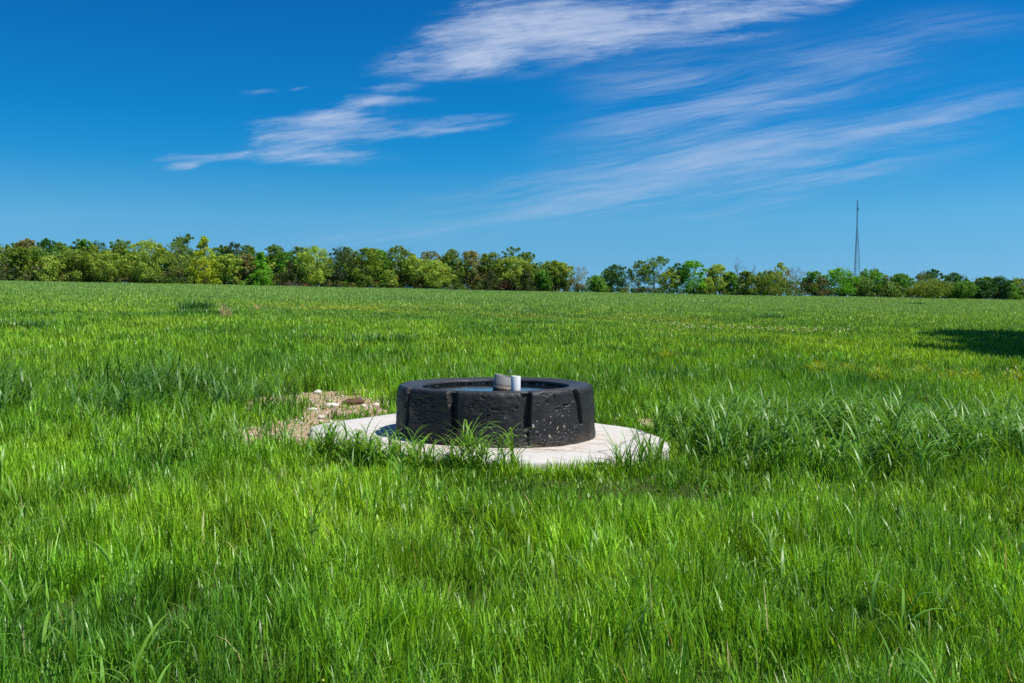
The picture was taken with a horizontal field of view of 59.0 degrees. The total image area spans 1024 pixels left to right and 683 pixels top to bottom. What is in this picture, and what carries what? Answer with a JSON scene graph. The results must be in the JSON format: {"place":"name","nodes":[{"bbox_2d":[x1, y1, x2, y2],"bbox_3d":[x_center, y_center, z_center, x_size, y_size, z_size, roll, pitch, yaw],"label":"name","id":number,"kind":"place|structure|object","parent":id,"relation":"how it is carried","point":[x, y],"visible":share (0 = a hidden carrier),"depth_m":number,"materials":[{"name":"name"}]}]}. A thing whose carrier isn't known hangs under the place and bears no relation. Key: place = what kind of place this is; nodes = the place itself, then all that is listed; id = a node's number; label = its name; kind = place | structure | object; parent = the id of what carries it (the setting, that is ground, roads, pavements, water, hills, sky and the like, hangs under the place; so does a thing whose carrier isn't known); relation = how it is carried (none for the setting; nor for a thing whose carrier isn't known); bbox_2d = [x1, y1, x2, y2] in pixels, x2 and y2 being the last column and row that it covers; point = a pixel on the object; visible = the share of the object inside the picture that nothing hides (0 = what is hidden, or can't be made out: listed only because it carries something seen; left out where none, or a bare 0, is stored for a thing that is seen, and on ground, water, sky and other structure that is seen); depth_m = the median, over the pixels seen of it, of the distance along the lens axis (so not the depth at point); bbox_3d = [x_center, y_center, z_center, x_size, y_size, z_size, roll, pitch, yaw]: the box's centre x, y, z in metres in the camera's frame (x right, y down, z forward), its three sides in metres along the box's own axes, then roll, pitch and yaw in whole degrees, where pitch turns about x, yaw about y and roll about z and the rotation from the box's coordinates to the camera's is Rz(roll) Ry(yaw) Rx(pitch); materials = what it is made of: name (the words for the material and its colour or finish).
{"place":"outdoors","nodes":[
{"label":"outdoors","id":0,"kind":"place"},
{"bbox_2d":[0,343,1023,682],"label":"tall grass","id":1,"kind":"structure","parent":0,"point":[932,433],"depth_m":9.85,"materials":[{"name":"green plant"}]},
{"bbox_2d":[0,0,1023,299],"label":"sky","id":2,"kind":"structure","parent":0,"point":[598,134],"materials":[{"name":"blue"}]},
{"bbox_2d":[3,281,1023,682],"bbox_3d":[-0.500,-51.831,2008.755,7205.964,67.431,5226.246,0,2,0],"label":"ground","id":3,"kind":"structure","parent":0,"point":[341,399],"depth_m":7.34,"materials":[{"name":"soil"}]},
{"bbox_2d":[7,246,32,275],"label":"leafy tree","id":4,"kind":"object","parent":3,"relation":"on","point":[20,252],"visible":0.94,"depth_m":246.85,"materials":[{"name":"green plant"}]},
{"bbox_2d":[1,317,54,328],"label":"grass tuft","id":5,"kind":"object","parent":3,"relation":"on","point":[36,323],"visible":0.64,"depth_m":32.76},
{"bbox_2d":[13,238,42,267],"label":"leafy tree","id":6,"kind":"object","parent":3,"relation":"on","point":[27,243],"visible":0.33,"depth_m":255.02,"materials":[{"name":"green plant"}]},
{"bbox_2d":[37,238,59,258],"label":"leafy tree","id":7,"kind":"object","parent":3,"relation":"on","point":[44,243],"visible":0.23,"depth_m":261.33,"materials":[{"name":"green plant"}]},
{"bbox_2d":[33,255,64,281],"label":"bush","id":8,"kind":"object","parent":3,"relation":"on","point":[50,263],"visible":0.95,"depth_m":244.50,"materials":[{"name":"green plant"}]},
{"bbox_2d":[59,249,95,281],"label":"leafy tree","id":9,"kind":"object","parent":3,"relation":"on","point":[75,258],"visible":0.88,"depth_m":249.70,"materials":[{"name":"green plant"}]},
{"bbox_2d":[68,239,92,250],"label":"leafy tree","id":10,"kind":"object","parent":3,"relation":"on","point":[81,243],"visible":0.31,"depth_m":263.37,"materials":[{"name":"green plant"}]},
{"bbox_2d":[81,245,104,276],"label":"leafy tree","id":11,"kind":"object","parent":3,"relation":"on","point":[90,249],"visible":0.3,"depth_m":256.96,"materials":[{"name":"green plant"}]},
{"bbox_2d":[85,248,126,282],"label":"leafy tree","id":12,"kind":"object","parent":3,"relation":"on","point":[110,258],"visible":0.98,"depth_m":250.06,"materials":[{"name":"green plant"}]},
{"bbox_2d":[102,239,136,273],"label":"leafy tree","id":13,"kind":"object","parent":3,"relation":"on","point":[121,243],"visible":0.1,"depth_m":268.46,"materials":[{"name":"green plant"}]},
{"bbox_2d":[111,245,132,276],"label":"leafy tree","id":14,"kind":"object","parent":3,"relation":"on","point":[120,249],"visible":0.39,"depth_m":258.40,"materials":[{"name":"green plant"}]},
{"bbox_2d":[121,238,168,282],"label":"leafy tree","id":15,"kind":"object","parent":3,"relation":"on","point":[155,247],"visible":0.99,"depth_m":254.02,"materials":[{"name":"green plant"}]},
{"bbox_2d":[151,247,173,282],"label":"leafy tree","id":16,"kind":"object","parent":3,"relation":"on","point":[167,265],"visible":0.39,"depth_m":263.93,"materials":[{"name":"green plant"}]},
{"bbox_2d":[164,236,197,278],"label":"leafy tree","id":17,"kind":"object","parent":3,"relation":"on","point":[179,255],"visible":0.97,"depth_m":259.47,"materials":[{"name":"green plant"}]},
{"bbox_2d":[171,233,197,276],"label":"leafy tree","id":18,"kind":"object","parent":3,"relation":"on","point":[184,240],"visible":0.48,"depth_m":271.97,"materials":[{"name":"green plant"}]},
{"bbox_2d":[176,298,214,310],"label":"bush","id":19,"kind":"object","parent":3,"relation":"on","point":[193,304],"visible":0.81,"depth_m":57.89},
{"bbox_2d":[171,306,237,314],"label":"grass tuft","id":20,"kind":"object","parent":3,"relation":"on","point":[195,310],"visible":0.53,"depth_m":51.09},
{"bbox_2d":[186,236,222,283],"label":"leafy tree","id":21,"kind":"object","parent":3,"relation":"on","point":[204,240],"visible":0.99,"depth_m":260.92,"materials":[{"name":"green plant"}]},
{"bbox_2d":[208,245,227,283],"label":"leafy tree","id":22,"kind":"object","parent":3,"relation":"on","point":[220,250],"visible":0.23,"depth_m":277.24,"materials":[{"name":"green plant"}]},
{"bbox_2d":[214,253,242,283],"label":"leafy tree","id":23,"kind":"object","parent":3,"relation":"on","point":[226,268],"visible":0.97,"depth_m":262.91,"materials":[{"name":"green plant"}]},
{"bbox_2d":[224,241,247,264],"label":"leafy tree","id":24,"kind":"object","parent":3,"relation":"on","point":[230,246],"visible":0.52,"depth_m":276.13,"materials":[{"name":"green plant"}]},
{"bbox_2d":[236,253,256,282],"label":"leafy tree","id":25,"kind":"object","parent":3,"relation":"on","point":[248,269],"visible":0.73,"depth_m":267.15,"materials":[{"name":"green plant"}]},
{"bbox_2d":[244,251,273,285],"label":"leafy tree","id":26,"kind":"object","parent":3,"relation":"on","point":[261,271],"visible":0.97,"depth_m":265.41,"materials":[{"name":"green plant"}]},
{"bbox_2d":[260,244,287,276],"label":"leafy tree","id":27,"kind":"object","parent":3,"relation":"on","point":[271,249],"visible":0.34,"depth_m":279.93,"materials":[{"name":"green plant"}]},
{"bbox_2d":[273,251,296,283],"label":"leafy tree","id":28,"kind":"object","parent":3,"relation":"on","point":[282,255],"visible":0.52,"depth_m":275.72,"materials":[{"name":"green plant"}]},
{"bbox_2d":[276,261,308,285],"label":"cedar tree","id":29,"kind":"object","parent":3,"relation":"on","point":[292,268],"visible":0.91,"depth_m":269.42,"materials":[{"name":"green plant"}]},
{"bbox_2d":[260,331,334,341],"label":"grass tuft","id":30,"kind":"object","parent":3,"relation":"on","point":[303,336],"visible":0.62,"depth_m":29.01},
{"bbox_2d":[294,244,336,286],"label":"leafy tree","id":31,"kind":"object","parent":3,"relation":"on","point":[306,254],"visible":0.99,"depth_m":271.09,"materials":[{"name":"green plant"}]},
{"bbox_2d":[324,244,358,286],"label":"leafy tree","id":32,"kind":"object","parent":3,"relation":"on","point":[346,253],"visible":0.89,"depth_m":275.88,"materials":[{"name":"green plant"}]},
{"bbox_2d":[306,413,387,471],"bbox_3d":[-1.788,1.033,9.719,0.747,0.574,1.610,-2,3,-43],"label":"grass clump","id":33,"kind":"object","parent":3,"relation":"on","point":[329,437],"visible":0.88,"depth_m":9.68,"materials":[{"name":"green plant"}]},
{"bbox_2d":[346,247,383,287],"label":"leafy tree","id":34,"kind":"object","parent":3,"relation":"on","point":[365,253],"visible":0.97,"depth_m":277.28,"materials":[{"name":"green plant"}]},
{"bbox_2d":[335,331,419,346],"bbox_3d":[-4.212,-0.120,28.543,2.745,0.589,2.327,0,2,0],"label":"grass tuft","id":35,"kind":"object","parent":3,"relation":"on","point":[397,337],"visible":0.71,"depth_m":28.37,"materials":[{"name":"plant"}]},
{"bbox_2d":[370,250,394,287],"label":"leafy tree","id":36,"kind":"object","parent":3,"relation":"on","point":[387,266],"visible":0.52,"depth_m":283.63,"materials":[{"name":"green plant"}]},
{"bbox_2d":[378,270,397,287],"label":"bush","id":37,"kind":"object","parent":3,"relation":"on","point":[389,276],"visible":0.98,"depth_m":278.13,"materials":[{"name":"green plant"}]},
{"bbox_2d":[351,411,444,470],"bbox_3d":[-1.218,1.030,9.279,0.874,0.613,1.197,-1,2,-16],"label":"grass clump","id":38,"kind":"object","parent":3,"relation":"on","point":[395,444],"visible":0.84,"depth_m":9.18,"materials":[{"name":"green plant"}]},
{"bbox_2d":[386,245,416,286],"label":"leafy tree","id":39,"kind":"object","parent":3,"relation":"on","point":[402,251],"visible":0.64,"depth_m":287.49,"materials":[{"name":"green plant"}]},
{"bbox_2d":[401,255,428,288],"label":"leafy tree","id":40,"kind":"object","parent":3,"relation":"on","point":[413,267],"visible":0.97,"depth_m":281.84,"materials":[{"name":"green plant"}]},
{"bbox_2d":[420,250,441,261],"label":"leafy tree","id":41,"kind":"object","parent":3,"relation":"on","point":[426,254],"visible":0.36,"depth_m":296.68,"materials":[{"name":"green plant"}]},
{"bbox_2d":[417,257,456,288],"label":"leafy tree","id":42,"kind":"object","parent":3,"relation":"on","point":[434,268],"visible":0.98,"depth_m":282.46,"materials":[{"name":"green plant"}]},
{"bbox_2d":[241,390,644,442],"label":"gravel","id":43,"kind":"structure","parent":3,"relation":"on","point":[327,413],"depth_m":13.80,"materials":[{"name":"gravel"}]},
{"bbox_2d":[342,398,364,404],"bbox_3d":[-2.599,0.989,14.842,0.366,0.123,0.319,0,2,0],"label":"dirt clod","id":44,"kind":"object","parent":43,"relation":"on","point":[356,401],"visible":0.86,"depth_m":14.74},
{"bbox_2d":[414,434,486,476],"bbox_3d":[-0.640,1.140,9.106,0.990,0.411,0.752,1,2,22],"label":"grass clump","id":45,"kind":"object","parent":3,"relation":"on","point":[450,458],"visible":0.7,"depth_m":9.04,"materials":[{"name":"green plant"}]},
{"bbox_2d":[440,249,471,285],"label":"leafy tree","id":46,"kind":"object","parent":3,"relation":"on","point":[449,259],"visible":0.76,"depth_m":290.09,"materials":[{"name":"green plant"}]},
{"bbox_2d":[458,250,489,286],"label":"leafy tree","id":47,"kind":"object","parent":3,"relation":"on","point":[469,255],"visible":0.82,"depth_m":291.38,"materials":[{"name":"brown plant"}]},
{"bbox_2d":[427,417,541,472],"bbox_3d":[-0.262,1.040,9.042,1.112,0.628,0.748,1,2,21],"label":"grass clump","id":48,"kind":"object","parent":3,"relation":"on","point":[479,454],"visible":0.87,"depth_m":9.01,"materials":[{"name":"green plant"}]},
{"bbox_2d":[471,270,501,290],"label":"cedar tree","id":49,"kind":"object","parent":3,"relation":"on","point":[490,278],"visible":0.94,"depth_m":287.86,"materials":[{"name":"green plant"}]},
{"bbox_2d":[310,414,668,474],"bbox_3d":[-0.378,1.210,11.236,4.031,0.247,4.693,-1,2,-35],"label":"concrete pad","id":50,"kind":"object","parent":3,"relation":"on","point":[540,456],"visible":0.26,"depth_m":10.28,"materials":[{"name":"concrete"}]},
{"bbox_2d":[396,377,595,447],"bbox_3d":[-0.206,0.837,11.235,2.463,0.640,2.474,0,2,0],"label":"tyre tank","id":51,"kind":"object","parent":50,"relation":"on","point":[557,417],"visible":0.96,"depth_m":10.20,"materials":[{"name":"rubber"}]},
{"bbox_2d":[426,383,564,390],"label":"water","id":52,"kind":"structure","parent":51,"relation":"in","point":[486,387],"depth_m":11.52,"materials":[{"name":"teal liquid"}]},
{"bbox_2d":[492,373,510,390],"bbox_3d":[-0.150,0.775,10.783,0.224,0.766,0.224,9,2,0],"label":"standpipe","id":53,"kind":"object","parent":51,"relation":"in","point":[502,382],"visible":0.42,"depth_m":10.68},
{"bbox_2d":[511,376,520,390],"bbox_3d":[0.038,0.784,10.583,0.114,0.765,0.114,1,2,0],"label":"overflow pipe","id":54,"kind":"object","parent":51,"relation":"attached to","point":[515,383],"visible":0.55,"depth_m":10.52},
{"bbox_2d":[477,252,506,287],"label":"leafy tree","id":55,"kind":"object","parent":3,"relation":"on","point":[495,266],"visible":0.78,"depth_m":292.30,"materials":[{"name":"green plant"}]},
{"bbox_2d":[102,300,900,680],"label":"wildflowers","id":56,"kind":"object","parent":3,"relation":"on","point":[544,312],"visible":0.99,"depth_m":64.30,"materials":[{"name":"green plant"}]},
{"bbox_2d":[239,399,773,503],"bbox_3d":[-0.707,1.202,11.427,7.336,0.303,7.260,0,2,0],"label":"ground cover","id":57,"kind":"object","parent":3,"relation":"on","point":[601,479],"visible":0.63,"depth_m":8.61,"materials":[{"name":"green plant"}]},
{"bbox_2d":[496,256,526,288],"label":"leafy tree","id":58,"kind":"object","parent":3,"relation":"on","point":[510,263],"visible":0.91,"depth_m":291.25,"materials":[{"name":"green plant"}]},
{"bbox_2d":[0,280,1023,682],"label":"grass","id":59,"kind":"structure","parent":3,"relation":"on","point":[584,634],"depth_m":6.80,"materials":[{"name":"plant"}]},
{"bbox_2d":[0,263,1023,299],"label":"undergrowth","id":60,"kind":"object","parent":3,"relation":"on","point":[182,280],"visible":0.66,"depth_m":281.01,"materials":[{"name":"green plant"}]},
{"bbox_2d":[0,244,1023,298],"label":"woodland","id":61,"kind":"object","parent":3,"relation":"on","point":[38,252],"visible":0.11,"depth_m":278.31,"materials":[{"name":"green plant"}]},
{"bbox_2d":[500,246,526,279],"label":"leafy tree","id":62,"kind":"object","parent":3,"relation":"on","point":[511,253],"visible":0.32,"depth_m":300.81,"materials":[{"name":"green plant"}]},
{"bbox_2d":[512,269,539,290],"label":"cedar tree","id":63,"kind":"object","parent":3,"relation":"on","point":[526,275],"visible":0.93,"depth_m":292.32,"materials":[{"name":"green plant"}]},
{"bbox_2d":[513,260,539,286],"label":"leafy tree","id":64,"kind":"object","parent":3,"relation":"on","point":[528,267],"visible":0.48,"depth_m":296.12,"materials":[{"name":"green plant"}]},
{"bbox_2d":[532,269,553,290],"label":"bush","id":65,"kind":"object","parent":3,"relation":"on","point":[543,279],"visible":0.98,"depth_m":292.39,"materials":[{"name":"green plant"}]},
{"bbox_2d":[539,260,566,291],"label":"leafy tree","id":66,"kind":"object","parent":3,"relation":"on","point":[552,263],"visible":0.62,"depth_m":298.35,"materials":[{"name":"green plant"}]},
{"bbox_2d":[549,262,574,290],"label":"leafy tree","id":67,"kind":"object","parent":3,"relation":"on","point":[565,269],"visible":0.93,"depth_m":297.60,"materials":[{"name":"green plant"}]},
{"bbox_2d":[567,260,588,291],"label":"leafy tree","id":68,"kind":"object","parent":3,"relation":"on","point":[579,279],"visible":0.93,"depth_m":296.83,"materials":[{"name":"green plant"}]},
{"bbox_2d":[584,275,610,291],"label":"bush","id":69,"kind":"object","parent":3,"relation":"on","point":[595,282],"visible":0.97,"depth_m":299.24,"materials":[{"name":"green plant"}]},
{"bbox_2d":[600,270,619,288],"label":"leafy tree","id":70,"kind":"object","parent":3,"relation":"on","point":[610,277],"visible":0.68,"depth_m":302.69,"materials":[{"name":"green plant"}]},
{"bbox_2d":[605,261,633,289],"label":"leafy tree","id":71,"kind":"object","parent":3,"relation":"on","point":[621,281],"visible":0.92,"depth_m":301.24,"materials":[{"name":"green plant"}]},
{"bbox_2d":[599,422,678,476],"bbox_3d":[1.390,1.101,9.411,1.154,0.609,0.619,-1,2,-35],"label":"grass clump","id":72,"kind":"object","parent":3,"relation":"on","point":[648,456],"visible":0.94,"depth_m":9.37,"materials":[{"name":"green plant"}]},
{"bbox_2d":[628,260,653,292],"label":"leafy tree","id":73,"kind":"object","parent":3,"relation":"on","point":[645,271],"visible":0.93,"depth_m":304.81,"materials":[{"name":"green plant"}]},
{"bbox_2d":[641,255,673,288],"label":"leafy tree","id":74,"kind":"object","parent":3,"relation":"on","point":[659,259],"visible":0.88,"depth_m":305.89,"materials":[{"name":"green plant"}]},
{"bbox_2d":[659,269,683,293],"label":"leafy tree","id":75,"kind":"object","parent":3,"relation":"on","point":[673,273],"visible":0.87,"depth_m":307.42,"materials":[{"name":"green plant"}]},
{"bbox_2d":[668,263,685,293],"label":"leafy tree","id":76,"kind":"object","parent":3,"relation":"on","point":[678,268],"visible":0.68,"depth_m":308.88,"materials":[{"name":"green plant"}]},
{"bbox_2d":[678,260,707,293],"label":"leafy tree","id":77,"kind":"object","parent":3,"relation":"on","point":[696,283],"visible":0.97,"depth_m":307.26,"materials":[{"name":"green plant"}]},
{"bbox_2d":[697,277,715,293],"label":"bush","id":78,"kind":"object","parent":3,"relation":"on","point":[708,282],"visible":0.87,"depth_m":309.05,"materials":[{"name":"green plant"}]},
{"bbox_2d":[706,262,731,292],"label":"leafy tree","id":79,"kind":"object","parent":3,"relation":"on","point":[716,270],"visible":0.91,"depth_m":311.16,"materials":[{"name":"green plant"}]},
{"bbox_2d":[721,271,738,294],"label":"leafy tree","id":80,"kind":"object","parent":3,"relation":"on","point":[733,285],"visible":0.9,"depth_m":312.52,"materials":[{"name":"green plant"}]},
{"bbox_2d":[702,335,773,346],"bbox_3d":[7.972,-0.021,31.961,2.644,0.514,2.038,0,2,0],"label":"grass tuft","id":81,"kind":"object","parent":3,"relation":"on","point":[724,341],"visible":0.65,"depth_m":31.70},
{"bbox_2d":[736,270,757,294],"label":"leafy tree","id":82,"kind":"object","parent":3,"relation":"on","point":[749,279],"visible":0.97,"depth_m":313.01,"materials":[{"name":"green plant"}]},
{"bbox_2d":[745,312,785,318],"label":"grass tuft","id":83,"kind":"object","parent":3,"relation":"on","point":[764,315],"visible":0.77,"depth_m":64.75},
{"bbox_2d":[755,264,787,295],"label":"leafy tree","id":84,"kind":"object","parent":3,"relation":"on","point":[766,278],"visible":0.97,"depth_m":315.23,"materials":[{"name":"green plant"}]},
{"bbox_2d":[774,262,790,295],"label":"leafy tree","id":85,"kind":"object","parent":3,"relation":"on","point":[780,265],"visible":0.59,"depth_m":324.99,"materials":[{"name":"green plant"}]},
{"bbox_2d":[781,265,807,295],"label":"leafy tree","id":86,"kind":"object","parent":3,"relation":"on","point":[791,286],"visible":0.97,"depth_m":320.61,"materials":[{"name":"green plant"}]},
{"bbox_2d":[800,270,825,294],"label":"leafy tree","id":87,"kind":"object","parent":3,"relation":"on","point":[812,276],"visible":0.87,"depth_m":322.26,"materials":[{"name":"green plant"}]},
{"bbox_2d":[824,267,860,295],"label":"leafy tree","id":88,"kind":"object","parent":3,"relation":"on","point":[838,276],"visible":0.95,"depth_m":322.64,"materials":[{"name":"green plant"}]},
{"bbox_2d":[845,275,875,296],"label":"leafy tree","id":89,"kind":"object","parent":3,"relation":"on","point":[867,282],"visible":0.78,"depth_m":323.62,"materials":[{"name":"green plant"}]},
{"bbox_2d":[859,268,887,295],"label":"leafy tree","id":90,"kind":"object","parent":3,"relation":"on","point":[874,275],"visible":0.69,"depth_m":329.81,"materials":[{"name":"green plant"}]},
{"bbox_2d":[866,364,897,380],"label":"yellow weed","id":91,"kind":"object","parent":3,"relation":"on","point":[878,372],"visible":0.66,"depth_m":19.98,"materials":[{"name":"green plant"}]},
{"bbox_2d":[874,281,905,297],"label":"bush","id":92,"kind":"object","parent":3,"relation":"on","point":[888,288],"visible":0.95,"depth_m":327.68,"materials":[{"name":"green plant"}]},
{"bbox_2d":[889,273,915,296],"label":"leafy tree","id":93,"kind":"object","parent":3,"relation":"on","point":[901,280],"visible":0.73,"depth_m":333.78,"materials":[{"name":"green plant"}]},
{"bbox_2d":[905,274,955,297],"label":"bush","id":94,"kind":"object","parent":3,"relation":"on","point":[934,287],"visible":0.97,"depth_m":328.11,"materials":[{"name":"green plant"}]},
{"bbox_2d":[915,269,947,294],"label":"leafy tree","id":95,"kind":"object","parent":3,"relation":"on","point":[936,274],"visible":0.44,"depth_m":340.06,"materials":[{"name":"green plant"}]},
{"bbox_2d":[940,272,972,294],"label":"leafy tree","id":96,"kind":"object","parent":3,"relation":"on","point":[958,278],"visible":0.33,"depth_m":340.29,"materials":[{"name":"green plant"}]},
{"bbox_2d":[946,277,978,298],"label":"leafy tree","id":97,"kind":"object","parent":3,"relation":"on","point":[958,290],"visible":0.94,"depth_m":332.08,"materials":[{"name":"green plant"}]},
{"bbox_2d":[969,279,995,298],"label":"leafy tree","id":98,"kind":"object","parent":3,"relation":"on","point":[983,290],"visible":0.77,"depth_m":335.37,"materials":[{"name":"green plant"}]},
{"bbox_2d":[989,275,1013,299],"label":"leafy tree","id":99,"kind":"object","parent":3,"relation":"on","point":[1004,285],"visible":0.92,"depth_m":336.84,"materials":[{"name":"green plant"}]},
{"bbox_2d":[998,364,1023,382],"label":"yellow weed","id":100,"kind":"object","parent":3,"relation":"on","point":[1018,374],"visible":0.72,"depth_m":19.79,"materials":[{"name":"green plant"}]},
{"bbox_2d":[1000,283,1022,299],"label":"bush","id":101,"kind":"object","parent":3,"relation":"on","point":[1016,294],"visible":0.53,"depth_m":338.63,"materials":[{"name":"green plant"}]},
{"bbox_2d":[1012,276,1023,299],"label":"leafy tree","id":102,"kind":"object","parent":3,"relation":"on","point":[1017,281],"visible":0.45,"depth_m":343.67,"materials":[{"name":"green plant"}]},
{"bbox_2d":[854,203,859,275],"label":"lattice tower","id":103,"kind":"structure","parent":0,"point":[855,263],"depth_m":756.91,"materials":[{"name":"metal"}]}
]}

